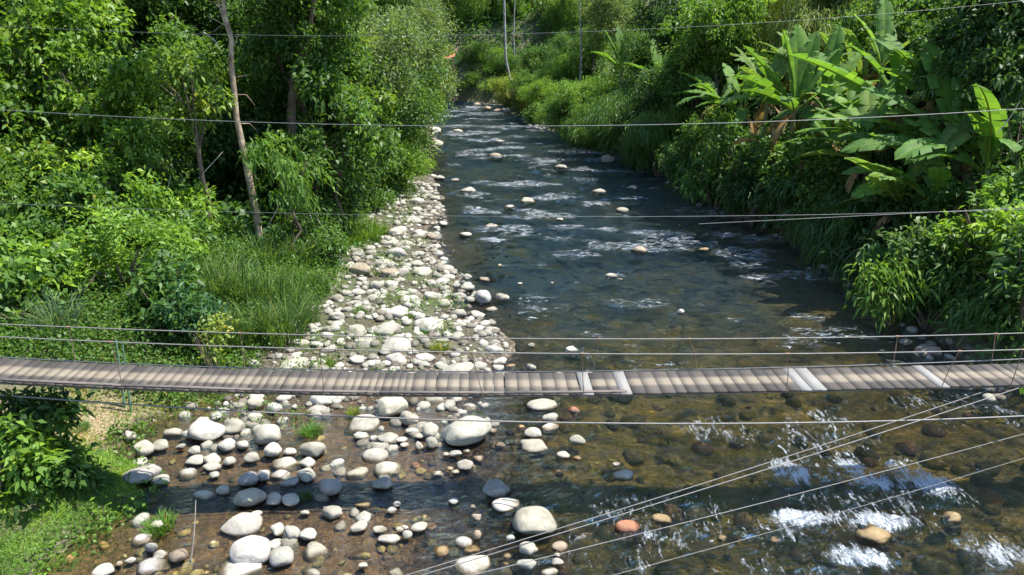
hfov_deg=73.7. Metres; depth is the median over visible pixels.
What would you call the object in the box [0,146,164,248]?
broadleaf tree
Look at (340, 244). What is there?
shrub
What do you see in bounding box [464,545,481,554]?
river boulder
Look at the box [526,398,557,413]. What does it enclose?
river boulder
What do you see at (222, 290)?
tall grass
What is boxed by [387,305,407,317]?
river boulder
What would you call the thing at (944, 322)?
shrub
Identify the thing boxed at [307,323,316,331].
river boulder
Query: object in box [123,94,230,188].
broadleaf tree
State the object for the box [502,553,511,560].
river boulder
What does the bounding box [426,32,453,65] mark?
broadleaf tree
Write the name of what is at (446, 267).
river boulder
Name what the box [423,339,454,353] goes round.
grass tuft
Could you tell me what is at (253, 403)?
river boulder
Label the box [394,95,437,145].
broadleaf tree
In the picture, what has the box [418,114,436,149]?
shrub
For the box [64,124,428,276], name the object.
undergrowth
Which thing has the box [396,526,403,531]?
river boulder
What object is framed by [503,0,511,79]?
slender tree
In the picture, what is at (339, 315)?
river boulder
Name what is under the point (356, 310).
grass tuft
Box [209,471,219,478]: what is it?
river boulder
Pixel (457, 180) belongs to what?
river boulder
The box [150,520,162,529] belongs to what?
river boulder
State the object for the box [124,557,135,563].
river boulder
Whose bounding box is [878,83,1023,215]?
banana plant
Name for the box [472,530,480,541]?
river boulder
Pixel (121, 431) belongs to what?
edge weeds
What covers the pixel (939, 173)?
banana plant
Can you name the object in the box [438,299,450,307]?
river boulder
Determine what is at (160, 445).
river boulder
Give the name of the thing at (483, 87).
shrub
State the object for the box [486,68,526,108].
shrub
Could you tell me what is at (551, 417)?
river boulder
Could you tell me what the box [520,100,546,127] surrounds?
shrub
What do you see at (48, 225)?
shrub
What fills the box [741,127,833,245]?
shrub
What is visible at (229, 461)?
river boulder
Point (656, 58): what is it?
banana plant
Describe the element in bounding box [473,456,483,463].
river boulder
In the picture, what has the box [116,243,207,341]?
shrub
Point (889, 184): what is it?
banana plant
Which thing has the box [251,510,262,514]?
river boulder
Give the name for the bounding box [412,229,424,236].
river boulder
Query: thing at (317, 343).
river boulder
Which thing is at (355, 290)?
river boulder
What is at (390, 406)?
river boulder
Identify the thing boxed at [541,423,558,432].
river boulder
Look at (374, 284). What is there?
river boulder
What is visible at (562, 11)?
broadleaf tree
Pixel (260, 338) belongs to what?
tall grass
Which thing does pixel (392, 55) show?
broadleaf tree
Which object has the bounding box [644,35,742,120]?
broadleaf tree
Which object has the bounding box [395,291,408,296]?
river boulder
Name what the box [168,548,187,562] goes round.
river boulder
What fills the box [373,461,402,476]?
river boulder
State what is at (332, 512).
river boulder
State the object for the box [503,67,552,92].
shrub
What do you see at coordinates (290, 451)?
river boulder
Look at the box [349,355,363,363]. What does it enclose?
river boulder
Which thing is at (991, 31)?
broadleaf tree
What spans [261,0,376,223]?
dark forked tree
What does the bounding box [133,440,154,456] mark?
river boulder
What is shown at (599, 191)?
river boulder
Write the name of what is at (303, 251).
tall grass
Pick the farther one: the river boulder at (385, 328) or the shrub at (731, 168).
the shrub at (731, 168)
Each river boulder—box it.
[92,563,114,574]
[115,561,122,566]
[122,463,161,484]
[124,430,136,442]
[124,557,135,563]
[132,532,152,547]
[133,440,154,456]
[136,558,170,574]
[144,543,157,553]
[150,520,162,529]
[151,474,169,485]
[153,439,168,451]
[153,550,167,558]
[163,428,182,438]
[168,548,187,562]
[175,443,185,449]
[178,468,197,480]
[181,430,192,440]
[185,454,203,466]
[187,446,200,454]
[188,419,224,441]
[192,488,218,503]
[202,462,221,471]
[203,453,220,463]
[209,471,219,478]
[215,485,229,495]
[218,438,235,452]
[218,557,263,574]
[220,512,263,540]
[223,418,244,433]
[223,456,235,465]
[229,535,270,563]
[233,488,267,507]
[235,440,248,449]
[238,471,258,486]
[243,452,258,462]
[246,397,264,409]
[248,412,262,421]
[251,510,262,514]
[253,424,280,444]
[257,470,269,482]
[263,442,281,457]
[266,402,281,413]
[266,492,281,505]
[269,546,293,567]
[270,469,287,480]
[270,522,283,536]
[271,543,276,549]
[272,457,297,471]
[278,357,309,371]
[280,476,298,488]
[281,493,299,506]
[282,448,296,455]
[283,525,299,538]
[288,339,309,345]
[297,467,315,482]
[299,442,325,458]
[299,457,315,467]
[299,528,316,540]
[300,510,309,515]
[303,541,331,562]
[304,568,321,574]
[305,405,322,417]
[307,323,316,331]
[309,396,331,405]
[311,341,322,347]
[315,494,329,503]
[318,478,341,496]
[321,332,333,337]
[321,345,336,352]
[322,505,342,519]
[328,311,344,319]
[333,294,344,301]
[340,307,353,311]
[344,414,380,435]
[346,467,368,480]
[348,324,364,333]
[348,550,363,559]
[349,262,370,275]
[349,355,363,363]
[350,520,366,532]
[351,249,364,256]
[351,288,363,295]
[353,337,374,346]
[353,432,369,439]
[354,499,370,509]
[358,562,367,568]
[361,448,388,464]
[364,245,375,250]
[366,360,380,366]
[369,281,381,288]
[371,478,392,490]
[372,525,386,533]
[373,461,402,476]
[374,259,395,265]
[374,321,400,335]
[377,397,407,418]
[377,432,398,444]
[378,534,400,544]
[381,268,397,276]
[381,337,410,351]
[381,552,392,560]
[384,240,398,244]
[384,280,397,285]
[386,352,406,365]
[387,226,406,234]
[387,247,406,257]
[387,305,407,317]
[387,507,396,513]
[389,567,402,574]
[393,501,400,506]
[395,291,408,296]
[396,437,407,442]
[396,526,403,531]
[398,268,408,275]
[399,240,414,246]
[399,411,418,426]
[400,442,408,447]
[401,525,408,530]
[402,295,420,300]
[402,530,412,539]
[405,427,418,433]
[407,216,421,221]
[410,207,421,211]
[410,260,423,266]
[410,521,427,532]
[411,198,424,204]
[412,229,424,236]
[413,267,431,275]
[413,312,424,317]
[413,331,423,335]
[414,317,443,331]
[414,433,423,438]
[415,353,433,362]
[415,441,422,450]
[422,422,437,436]
[424,291,436,298]
[424,397,446,404]
[426,233,435,239]
[426,279,436,285]
[426,436,437,449]
[427,127,440,133]
[430,139,442,146]
[430,196,439,200]
[432,471,443,477]
[432,479,444,486]
[433,545,449,557]
[434,175,444,179]
[435,277,449,283]
[435,361,447,368]
[438,265,453,269]
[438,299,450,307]
[439,221,446,225]
[442,416,491,445]
[443,363,476,375]
[444,274,454,277]
[448,497,458,503]
[449,450,461,457]
[450,178,459,182]
[450,309,466,317]
[451,292,465,298]
[451,469,458,473]
[451,555,492,574]
[452,331,463,336]
[453,129,462,133]
[454,536,472,549]
[457,459,472,469]
[459,232,471,237]
[460,187,477,195]
[460,282,473,291]
[461,403,477,411]
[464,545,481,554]
[465,296,475,303]
[466,473,483,483]
[470,310,484,318]
[470,504,476,510]
[470,514,482,522]
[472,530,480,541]
[473,290,490,304]
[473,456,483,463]
[478,339,488,345]
[479,277,489,282]
[483,106,491,111]
[483,479,511,499]
[484,223,497,229]
[484,307,497,312]
[485,345,501,353]
[489,428,496,432]
[490,153,503,161]
[492,497,520,515]
[493,357,506,364]
[495,139,504,144]
[495,293,508,301]
[495,442,504,447]
[500,562,508,566]
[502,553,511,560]
[503,205,514,210]
[505,364,515,368]
[506,535,514,542]
[512,506,557,538]
[516,559,535,569]
[519,439,547,456]
[519,541,537,555]
[520,197,534,206]
[524,427,541,438]
[526,364,535,370]
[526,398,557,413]
[538,567,557,574]
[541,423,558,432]
[542,413,557,421]
[551,541,567,552]
[551,558,563,565]
[553,164,567,171]
[554,470,563,476]
[556,451,569,458]
[563,346,582,357]
[567,406,579,412]
[569,435,584,445]
[574,456,581,460]
[592,189,606,196]
[601,155,614,163]
[605,273,617,278]
[612,462,619,466]
[613,470,633,480]
[614,520,641,538]
[616,207,628,213]
[627,185,638,191]
[630,246,646,255]
[651,513,673,526]
[677,309,683,314]
[698,247,708,252]
[717,534,728,542]
[769,536,779,543]
[855,524,891,546]
[912,346,944,364]
[940,511,960,526]
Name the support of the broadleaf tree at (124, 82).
on the river bank ground at (464, 100)
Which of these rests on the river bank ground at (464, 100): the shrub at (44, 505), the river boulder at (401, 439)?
the shrub at (44, 505)
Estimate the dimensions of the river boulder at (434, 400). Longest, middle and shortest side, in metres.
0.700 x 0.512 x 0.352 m
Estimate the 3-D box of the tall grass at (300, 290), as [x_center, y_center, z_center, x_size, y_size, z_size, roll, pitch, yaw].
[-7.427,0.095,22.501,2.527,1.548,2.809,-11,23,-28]
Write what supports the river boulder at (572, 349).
in the river water
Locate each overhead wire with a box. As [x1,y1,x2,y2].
[0,108,1023,126]
[3,203,1022,216]
[7,1,1016,35]
[703,207,1023,223]
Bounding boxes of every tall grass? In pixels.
[11,285,101,340]
[147,249,230,279]
[180,245,256,308]
[185,300,267,353]
[195,248,288,312]
[215,287,294,349]
[216,252,306,314]
[229,226,297,273]
[236,284,328,350]
[253,227,337,270]
[260,266,319,311]
[271,291,333,323]
[296,267,334,298]
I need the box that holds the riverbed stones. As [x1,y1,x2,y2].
[64,221,1023,574]
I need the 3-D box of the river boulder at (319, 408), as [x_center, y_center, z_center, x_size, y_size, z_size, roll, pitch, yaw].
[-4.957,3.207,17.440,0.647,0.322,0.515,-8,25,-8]
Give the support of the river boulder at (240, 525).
on the river bank ground at (464, 100)
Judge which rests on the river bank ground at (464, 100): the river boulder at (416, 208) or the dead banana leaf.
the river boulder at (416, 208)
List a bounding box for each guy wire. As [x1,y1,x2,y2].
[407,390,986,574]
[422,388,1018,574]
[473,434,1022,574]
[614,458,1023,574]
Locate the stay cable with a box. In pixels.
[0,394,1023,423]
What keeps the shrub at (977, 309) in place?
on the river bank ground at (464, 100)
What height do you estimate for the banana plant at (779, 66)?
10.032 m
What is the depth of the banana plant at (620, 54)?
60.80 m
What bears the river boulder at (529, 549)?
in the river water
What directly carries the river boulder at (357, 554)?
on the river bank ground at (464, 100)
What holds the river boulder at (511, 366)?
on the river bank ground at (464, 100)
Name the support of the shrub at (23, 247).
on the river bank ground at (464, 100)
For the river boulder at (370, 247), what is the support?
on the river bank ground at (464, 100)
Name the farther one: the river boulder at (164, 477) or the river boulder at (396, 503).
the river boulder at (164, 477)
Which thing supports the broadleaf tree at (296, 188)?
on the river bank ground at (464, 100)
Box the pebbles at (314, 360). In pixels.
[177,188,482,427]
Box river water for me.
[42,101,1023,574]
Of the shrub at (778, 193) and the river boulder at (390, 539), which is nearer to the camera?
the river boulder at (390, 539)
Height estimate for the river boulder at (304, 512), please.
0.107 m
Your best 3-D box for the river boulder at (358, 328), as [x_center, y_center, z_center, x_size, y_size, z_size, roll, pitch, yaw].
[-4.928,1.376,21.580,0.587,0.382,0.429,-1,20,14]
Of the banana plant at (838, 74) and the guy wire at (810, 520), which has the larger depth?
the banana plant at (838, 74)
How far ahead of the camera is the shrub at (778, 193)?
30.96 m
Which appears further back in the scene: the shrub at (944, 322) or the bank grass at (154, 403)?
the shrub at (944, 322)
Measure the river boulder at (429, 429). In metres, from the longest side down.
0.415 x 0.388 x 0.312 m
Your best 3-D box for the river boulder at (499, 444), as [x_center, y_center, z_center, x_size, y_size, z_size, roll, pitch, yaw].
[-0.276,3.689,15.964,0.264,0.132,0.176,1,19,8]
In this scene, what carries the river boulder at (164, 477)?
in the river water
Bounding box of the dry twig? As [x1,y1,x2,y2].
[997,101,1019,132]
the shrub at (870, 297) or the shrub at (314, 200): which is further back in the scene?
the shrub at (314, 200)
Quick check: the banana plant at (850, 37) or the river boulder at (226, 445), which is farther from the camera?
the banana plant at (850, 37)
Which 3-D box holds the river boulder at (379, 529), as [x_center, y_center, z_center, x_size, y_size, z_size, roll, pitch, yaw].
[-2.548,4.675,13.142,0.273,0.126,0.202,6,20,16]
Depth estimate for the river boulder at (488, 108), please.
92.62 m
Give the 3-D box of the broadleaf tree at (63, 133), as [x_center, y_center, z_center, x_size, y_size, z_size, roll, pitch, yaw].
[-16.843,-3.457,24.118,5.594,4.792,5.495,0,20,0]
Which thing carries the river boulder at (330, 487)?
on the river bank ground at (464, 100)
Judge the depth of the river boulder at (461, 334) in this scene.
21.34 m
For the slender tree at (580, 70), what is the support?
on the river bank ground at (464, 100)
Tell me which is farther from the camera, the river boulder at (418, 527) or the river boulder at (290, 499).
the river boulder at (290, 499)
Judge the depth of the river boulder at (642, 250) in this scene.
30.34 m
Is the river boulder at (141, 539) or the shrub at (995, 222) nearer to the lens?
the river boulder at (141, 539)
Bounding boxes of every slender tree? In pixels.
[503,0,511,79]
[513,0,514,54]
[579,0,581,79]
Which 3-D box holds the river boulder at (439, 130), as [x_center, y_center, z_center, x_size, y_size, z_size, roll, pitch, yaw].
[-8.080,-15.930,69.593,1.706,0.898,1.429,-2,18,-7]
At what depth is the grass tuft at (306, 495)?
14.13 m
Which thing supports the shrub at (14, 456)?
on the river bank ground at (464, 100)
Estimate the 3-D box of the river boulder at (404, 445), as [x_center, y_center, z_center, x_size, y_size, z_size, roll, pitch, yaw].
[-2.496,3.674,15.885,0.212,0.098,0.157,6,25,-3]
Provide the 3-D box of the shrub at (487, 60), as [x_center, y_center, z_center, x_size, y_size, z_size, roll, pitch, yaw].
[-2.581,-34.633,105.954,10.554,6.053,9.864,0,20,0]
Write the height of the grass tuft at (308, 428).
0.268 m
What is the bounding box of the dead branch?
[190,500,195,562]
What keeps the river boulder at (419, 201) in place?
on the river bank ground at (464, 100)
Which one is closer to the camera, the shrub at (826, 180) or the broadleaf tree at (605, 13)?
the shrub at (826, 180)
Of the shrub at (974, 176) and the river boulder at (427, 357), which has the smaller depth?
the river boulder at (427, 357)
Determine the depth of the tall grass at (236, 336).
19.75 m
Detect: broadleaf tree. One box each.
[0,0,136,126]
[0,23,73,147]
[0,68,96,147]
[0,70,125,173]
[0,133,73,256]
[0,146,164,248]
[1,0,90,38]
[3,121,95,227]
[24,110,221,250]
[44,0,229,181]
[44,25,182,158]
[83,98,201,202]
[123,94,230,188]
[130,0,239,136]
[131,33,238,239]
[183,87,312,192]
[187,0,280,72]
[198,18,277,166]
[205,45,319,186]
[221,0,390,195]
[235,133,340,252]
[243,0,444,110]
[249,47,403,236]
[252,18,382,142]
[274,132,393,229]
[314,57,461,169]
[324,108,418,185]
[351,0,448,57]
[356,0,465,106]
[366,0,452,36]
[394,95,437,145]
[420,79,453,123]
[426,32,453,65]
[440,0,490,26]
[487,0,526,22]
[509,0,543,13]
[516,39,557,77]
[538,0,584,37]
[542,0,586,18]
[548,22,614,74]
[564,0,596,24]
[575,0,655,53]
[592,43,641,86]
[606,6,673,74]
[628,0,692,57]
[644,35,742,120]
[656,0,775,130]
[702,36,777,114]
[768,4,898,99]
[812,0,943,83]
[901,0,1023,179]
[957,78,1023,177]
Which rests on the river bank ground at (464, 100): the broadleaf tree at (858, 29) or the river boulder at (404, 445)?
the broadleaf tree at (858, 29)
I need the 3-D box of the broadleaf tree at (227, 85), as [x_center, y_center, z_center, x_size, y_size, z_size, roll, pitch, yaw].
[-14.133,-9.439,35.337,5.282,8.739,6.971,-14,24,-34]
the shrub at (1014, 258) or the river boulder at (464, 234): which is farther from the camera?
the river boulder at (464, 234)
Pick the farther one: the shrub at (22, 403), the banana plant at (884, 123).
the banana plant at (884, 123)
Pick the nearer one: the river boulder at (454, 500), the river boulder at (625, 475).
the river boulder at (454, 500)
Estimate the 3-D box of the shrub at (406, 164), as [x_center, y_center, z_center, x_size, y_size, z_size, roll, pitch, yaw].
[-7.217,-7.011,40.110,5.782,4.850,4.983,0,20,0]
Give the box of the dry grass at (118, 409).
[39,360,199,457]
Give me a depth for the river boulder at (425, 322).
21.73 m
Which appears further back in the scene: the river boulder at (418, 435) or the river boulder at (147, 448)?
the river boulder at (418, 435)
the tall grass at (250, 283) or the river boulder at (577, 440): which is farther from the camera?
the tall grass at (250, 283)
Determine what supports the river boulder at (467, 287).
on the river bank ground at (464, 100)
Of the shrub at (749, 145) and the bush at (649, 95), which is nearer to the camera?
the shrub at (749, 145)
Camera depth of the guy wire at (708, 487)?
11.94 m
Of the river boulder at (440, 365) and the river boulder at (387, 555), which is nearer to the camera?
the river boulder at (387, 555)
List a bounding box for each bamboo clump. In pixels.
[707,0,867,114]
[757,0,939,104]
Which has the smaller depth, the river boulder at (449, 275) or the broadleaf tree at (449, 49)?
the river boulder at (449, 275)
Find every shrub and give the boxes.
[0,197,105,260]
[0,208,121,300]
[0,241,127,319]
[0,256,75,348]
[0,385,97,446]
[0,393,86,514]
[0,470,59,527]
[2,392,88,451]
[20,431,109,497]
[37,197,209,314]
[60,457,122,490]
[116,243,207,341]
[147,206,218,268]
[150,275,232,352]
[189,302,238,367]
[269,188,355,246]
[282,226,353,265]
[304,184,371,231]
[320,171,385,207]
[353,183,400,213]
[366,134,439,196]
[406,137,432,174]
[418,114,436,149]
[444,50,463,69]
[452,63,501,95]
[455,39,492,64]
[468,46,515,73]
[477,76,502,96]
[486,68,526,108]
[492,53,528,77]
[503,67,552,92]
[506,83,538,116]
[515,75,566,108]
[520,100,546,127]
[530,88,590,139]
[533,47,595,82]
[554,98,617,154]
[555,70,617,121]
[578,83,645,164]
[579,71,625,102]
[614,102,700,182]
[614,122,657,176]
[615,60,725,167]
[616,66,645,94]
[639,105,707,150]
[652,132,725,202]
[662,104,750,202]
[672,139,753,218]
[698,114,765,224]
[706,129,745,167]
[712,151,796,232]
[736,136,806,232]
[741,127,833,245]
[746,170,826,254]
[777,192,863,276]
[782,166,846,256]
[789,138,878,216]
[791,136,844,184]
[796,233,901,302]
[799,170,907,268]
[824,134,912,226]
[828,140,890,184]
[842,246,940,339]
[854,184,959,267]
[854,228,960,309]
[860,259,964,337]
[875,214,1007,309]
[879,166,983,232]
[914,246,1023,354]
[924,172,1023,282]
[931,295,984,338]
[950,165,1012,232]
[953,149,1023,194]
[972,140,1023,214]
[986,206,1023,338]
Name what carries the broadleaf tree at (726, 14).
on the river bank ground at (464, 100)
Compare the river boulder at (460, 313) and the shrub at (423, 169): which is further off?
the shrub at (423, 169)
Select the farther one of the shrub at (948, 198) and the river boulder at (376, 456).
the shrub at (948, 198)
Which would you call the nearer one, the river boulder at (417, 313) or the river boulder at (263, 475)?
the river boulder at (263, 475)
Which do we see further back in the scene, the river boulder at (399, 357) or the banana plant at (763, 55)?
the banana plant at (763, 55)
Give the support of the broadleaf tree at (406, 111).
on the river bank ground at (464, 100)
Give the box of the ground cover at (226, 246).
[0,215,350,413]
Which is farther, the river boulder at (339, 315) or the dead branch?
the river boulder at (339, 315)
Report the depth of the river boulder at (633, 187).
43.19 m
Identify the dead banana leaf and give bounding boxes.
[730,137,758,148]
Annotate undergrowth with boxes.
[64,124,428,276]
[441,0,640,95]
[504,67,1023,394]
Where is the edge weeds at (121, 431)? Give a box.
[13,412,168,574]
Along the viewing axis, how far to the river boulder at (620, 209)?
37.64 m
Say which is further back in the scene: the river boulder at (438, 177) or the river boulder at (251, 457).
the river boulder at (438, 177)
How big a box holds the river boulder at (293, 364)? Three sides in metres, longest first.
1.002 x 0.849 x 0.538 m
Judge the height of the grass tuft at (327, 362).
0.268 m
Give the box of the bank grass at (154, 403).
[35,334,229,456]
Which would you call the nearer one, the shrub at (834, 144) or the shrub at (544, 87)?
the shrub at (834, 144)
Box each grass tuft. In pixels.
[70,417,97,431]
[135,505,180,536]
[294,418,324,438]
[295,487,315,502]
[312,355,339,366]
[334,225,368,245]
[344,405,360,415]
[345,215,384,235]
[348,223,386,244]
[352,303,371,312]
[364,218,390,235]
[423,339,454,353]
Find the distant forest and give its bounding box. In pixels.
[0,0,1022,203]
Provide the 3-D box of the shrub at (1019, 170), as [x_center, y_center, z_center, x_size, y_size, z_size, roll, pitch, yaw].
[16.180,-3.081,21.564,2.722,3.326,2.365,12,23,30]
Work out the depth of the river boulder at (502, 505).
13.75 m
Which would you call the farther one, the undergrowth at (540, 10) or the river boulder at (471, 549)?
the undergrowth at (540, 10)
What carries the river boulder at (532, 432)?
on the riverbed stones
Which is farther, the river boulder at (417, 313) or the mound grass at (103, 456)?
the river boulder at (417, 313)
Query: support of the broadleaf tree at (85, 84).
on the river bank ground at (464, 100)
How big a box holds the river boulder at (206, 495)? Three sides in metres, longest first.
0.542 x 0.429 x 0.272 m
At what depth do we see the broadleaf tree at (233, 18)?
32.34 m
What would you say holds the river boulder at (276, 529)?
on the river bank ground at (464, 100)
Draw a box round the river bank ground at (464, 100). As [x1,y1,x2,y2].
[0,0,1023,574]
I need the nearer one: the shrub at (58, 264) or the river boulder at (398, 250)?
the shrub at (58, 264)
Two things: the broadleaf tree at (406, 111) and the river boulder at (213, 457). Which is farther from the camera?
the broadleaf tree at (406, 111)
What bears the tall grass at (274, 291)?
on the river bank ground at (464, 100)
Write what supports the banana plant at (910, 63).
on the river bank ground at (464, 100)
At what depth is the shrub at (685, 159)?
40.15 m
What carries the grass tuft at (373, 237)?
on the river bank ground at (464, 100)
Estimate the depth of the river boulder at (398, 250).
28.99 m
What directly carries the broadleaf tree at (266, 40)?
on the river bank ground at (464, 100)
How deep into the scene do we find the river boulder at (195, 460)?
15.18 m
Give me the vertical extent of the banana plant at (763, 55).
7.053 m
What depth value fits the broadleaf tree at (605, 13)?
77.44 m
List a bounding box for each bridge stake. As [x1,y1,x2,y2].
[115,339,125,407]
[121,341,131,411]
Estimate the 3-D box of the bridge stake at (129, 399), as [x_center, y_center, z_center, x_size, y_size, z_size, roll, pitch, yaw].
[-9.340,2.173,16.541,0.198,1.919,0.052,0,20,0]
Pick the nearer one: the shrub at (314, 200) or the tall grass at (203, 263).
the tall grass at (203, 263)
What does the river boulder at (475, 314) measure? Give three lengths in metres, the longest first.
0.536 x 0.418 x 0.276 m
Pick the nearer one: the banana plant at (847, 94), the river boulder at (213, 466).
the river boulder at (213, 466)
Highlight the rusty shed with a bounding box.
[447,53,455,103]
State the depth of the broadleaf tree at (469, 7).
107.56 m
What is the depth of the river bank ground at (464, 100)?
18.08 m
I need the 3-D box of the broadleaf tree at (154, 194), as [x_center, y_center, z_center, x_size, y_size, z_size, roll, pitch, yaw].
[-13.279,-3.580,24.254,5.612,5.269,5.086,0,20,0]
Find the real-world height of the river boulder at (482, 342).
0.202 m
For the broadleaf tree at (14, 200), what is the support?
on the river bank ground at (464, 100)
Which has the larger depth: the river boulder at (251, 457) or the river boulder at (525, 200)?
the river boulder at (525, 200)
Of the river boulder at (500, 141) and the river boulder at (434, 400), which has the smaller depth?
the river boulder at (434, 400)
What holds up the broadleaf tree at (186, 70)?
on the river bank ground at (464, 100)
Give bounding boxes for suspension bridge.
[0,323,1023,396]
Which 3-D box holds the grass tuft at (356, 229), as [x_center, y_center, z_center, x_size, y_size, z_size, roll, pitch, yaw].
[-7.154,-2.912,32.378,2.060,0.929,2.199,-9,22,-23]
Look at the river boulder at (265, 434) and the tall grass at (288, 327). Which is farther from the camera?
the tall grass at (288, 327)
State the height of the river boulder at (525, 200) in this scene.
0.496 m
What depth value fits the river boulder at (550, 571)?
12.10 m
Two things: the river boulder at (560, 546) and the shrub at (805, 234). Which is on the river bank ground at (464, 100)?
the shrub at (805, 234)
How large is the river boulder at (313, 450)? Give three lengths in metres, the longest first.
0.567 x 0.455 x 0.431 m
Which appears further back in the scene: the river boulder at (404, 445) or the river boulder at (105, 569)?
the river boulder at (404, 445)
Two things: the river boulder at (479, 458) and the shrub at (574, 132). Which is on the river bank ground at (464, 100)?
the shrub at (574, 132)
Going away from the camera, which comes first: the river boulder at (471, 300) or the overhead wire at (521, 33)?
the overhead wire at (521, 33)
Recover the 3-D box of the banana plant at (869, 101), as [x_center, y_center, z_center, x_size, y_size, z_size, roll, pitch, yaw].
[14.368,-4.749,28.724,5.008,7.515,3.237,-10,22,-25]
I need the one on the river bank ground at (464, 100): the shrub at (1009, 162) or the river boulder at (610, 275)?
the shrub at (1009, 162)
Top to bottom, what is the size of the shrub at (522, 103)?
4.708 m
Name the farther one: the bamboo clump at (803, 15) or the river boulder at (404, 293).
the bamboo clump at (803, 15)
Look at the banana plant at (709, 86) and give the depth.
39.93 m
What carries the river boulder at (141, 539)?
on the river bank ground at (464, 100)
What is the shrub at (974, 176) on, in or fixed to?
on the river bank ground at (464, 100)
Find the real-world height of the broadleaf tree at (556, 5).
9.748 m
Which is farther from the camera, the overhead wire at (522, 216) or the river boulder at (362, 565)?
the overhead wire at (522, 216)
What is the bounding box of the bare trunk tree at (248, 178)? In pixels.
[208,0,262,240]
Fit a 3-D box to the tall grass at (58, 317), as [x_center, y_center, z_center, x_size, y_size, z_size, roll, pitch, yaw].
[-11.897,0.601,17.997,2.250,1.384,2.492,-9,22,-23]
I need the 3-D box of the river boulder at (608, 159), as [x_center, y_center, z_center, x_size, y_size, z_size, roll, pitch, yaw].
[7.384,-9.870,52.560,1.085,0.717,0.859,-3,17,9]
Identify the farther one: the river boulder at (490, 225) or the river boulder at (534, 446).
the river boulder at (490, 225)
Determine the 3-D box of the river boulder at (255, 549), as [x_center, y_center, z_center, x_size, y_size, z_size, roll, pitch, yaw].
[-4.767,4.805,12.480,0.773,0.442,0.676,9,18,10]
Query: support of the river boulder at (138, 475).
on the river bank ground at (464, 100)
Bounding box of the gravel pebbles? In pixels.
[132,101,1017,549]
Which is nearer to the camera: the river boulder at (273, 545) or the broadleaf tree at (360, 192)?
the river boulder at (273, 545)
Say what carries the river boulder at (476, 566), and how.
on the river bank ground at (464, 100)
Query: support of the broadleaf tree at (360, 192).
on the river bank ground at (464, 100)
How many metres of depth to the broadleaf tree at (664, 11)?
52.12 m
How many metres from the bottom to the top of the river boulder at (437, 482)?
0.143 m
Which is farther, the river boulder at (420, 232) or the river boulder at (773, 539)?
the river boulder at (420, 232)
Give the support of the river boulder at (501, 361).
on the river bank ground at (464, 100)
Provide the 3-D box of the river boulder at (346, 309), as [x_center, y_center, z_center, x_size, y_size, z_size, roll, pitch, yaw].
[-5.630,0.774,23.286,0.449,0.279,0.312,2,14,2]
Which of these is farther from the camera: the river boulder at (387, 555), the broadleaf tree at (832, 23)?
the broadleaf tree at (832, 23)
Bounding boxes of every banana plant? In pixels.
[591,27,645,86]
[624,39,666,79]
[673,70,765,130]
[684,61,789,138]
[719,46,815,136]
[733,24,845,239]
[735,39,850,141]
[750,131,817,223]
[761,24,868,137]
[765,51,906,165]
[781,94,859,169]
[789,33,921,161]
[791,80,882,235]
[794,78,912,178]
[796,25,889,136]
[818,21,932,142]
[821,99,958,174]
[831,127,957,242]
[840,36,1022,189]
[841,117,965,222]
[842,0,896,90]
[852,38,958,137]
[855,146,978,244]
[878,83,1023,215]
[886,94,1023,172]
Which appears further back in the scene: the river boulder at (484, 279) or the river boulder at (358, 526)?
the river boulder at (484, 279)
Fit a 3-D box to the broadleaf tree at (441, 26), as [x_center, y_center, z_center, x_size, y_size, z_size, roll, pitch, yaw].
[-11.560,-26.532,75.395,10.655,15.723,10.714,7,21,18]
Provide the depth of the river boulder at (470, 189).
42.42 m
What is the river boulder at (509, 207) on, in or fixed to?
in the river water
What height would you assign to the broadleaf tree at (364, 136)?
8.743 m
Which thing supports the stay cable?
attached to the suspension bridge
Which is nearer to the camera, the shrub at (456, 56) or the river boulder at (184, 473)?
the river boulder at (184, 473)
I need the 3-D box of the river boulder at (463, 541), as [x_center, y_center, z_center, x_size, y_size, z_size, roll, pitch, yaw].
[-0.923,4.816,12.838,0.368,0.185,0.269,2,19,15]
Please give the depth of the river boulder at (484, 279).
26.77 m
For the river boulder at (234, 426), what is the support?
on the river bank ground at (464, 100)
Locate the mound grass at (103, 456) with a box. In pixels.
[0,440,158,574]
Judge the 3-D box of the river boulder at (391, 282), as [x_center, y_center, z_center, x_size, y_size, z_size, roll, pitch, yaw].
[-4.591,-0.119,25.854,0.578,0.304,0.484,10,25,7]
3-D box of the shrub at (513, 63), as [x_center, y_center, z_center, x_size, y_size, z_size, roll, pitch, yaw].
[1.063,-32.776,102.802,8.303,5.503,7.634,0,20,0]
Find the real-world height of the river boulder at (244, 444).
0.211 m
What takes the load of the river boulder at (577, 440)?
in the river water
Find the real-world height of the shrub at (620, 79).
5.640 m
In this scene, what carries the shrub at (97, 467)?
on the river bank ground at (464, 100)
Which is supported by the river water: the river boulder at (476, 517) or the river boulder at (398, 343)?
the river boulder at (476, 517)
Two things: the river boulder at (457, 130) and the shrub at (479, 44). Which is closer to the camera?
the river boulder at (457, 130)

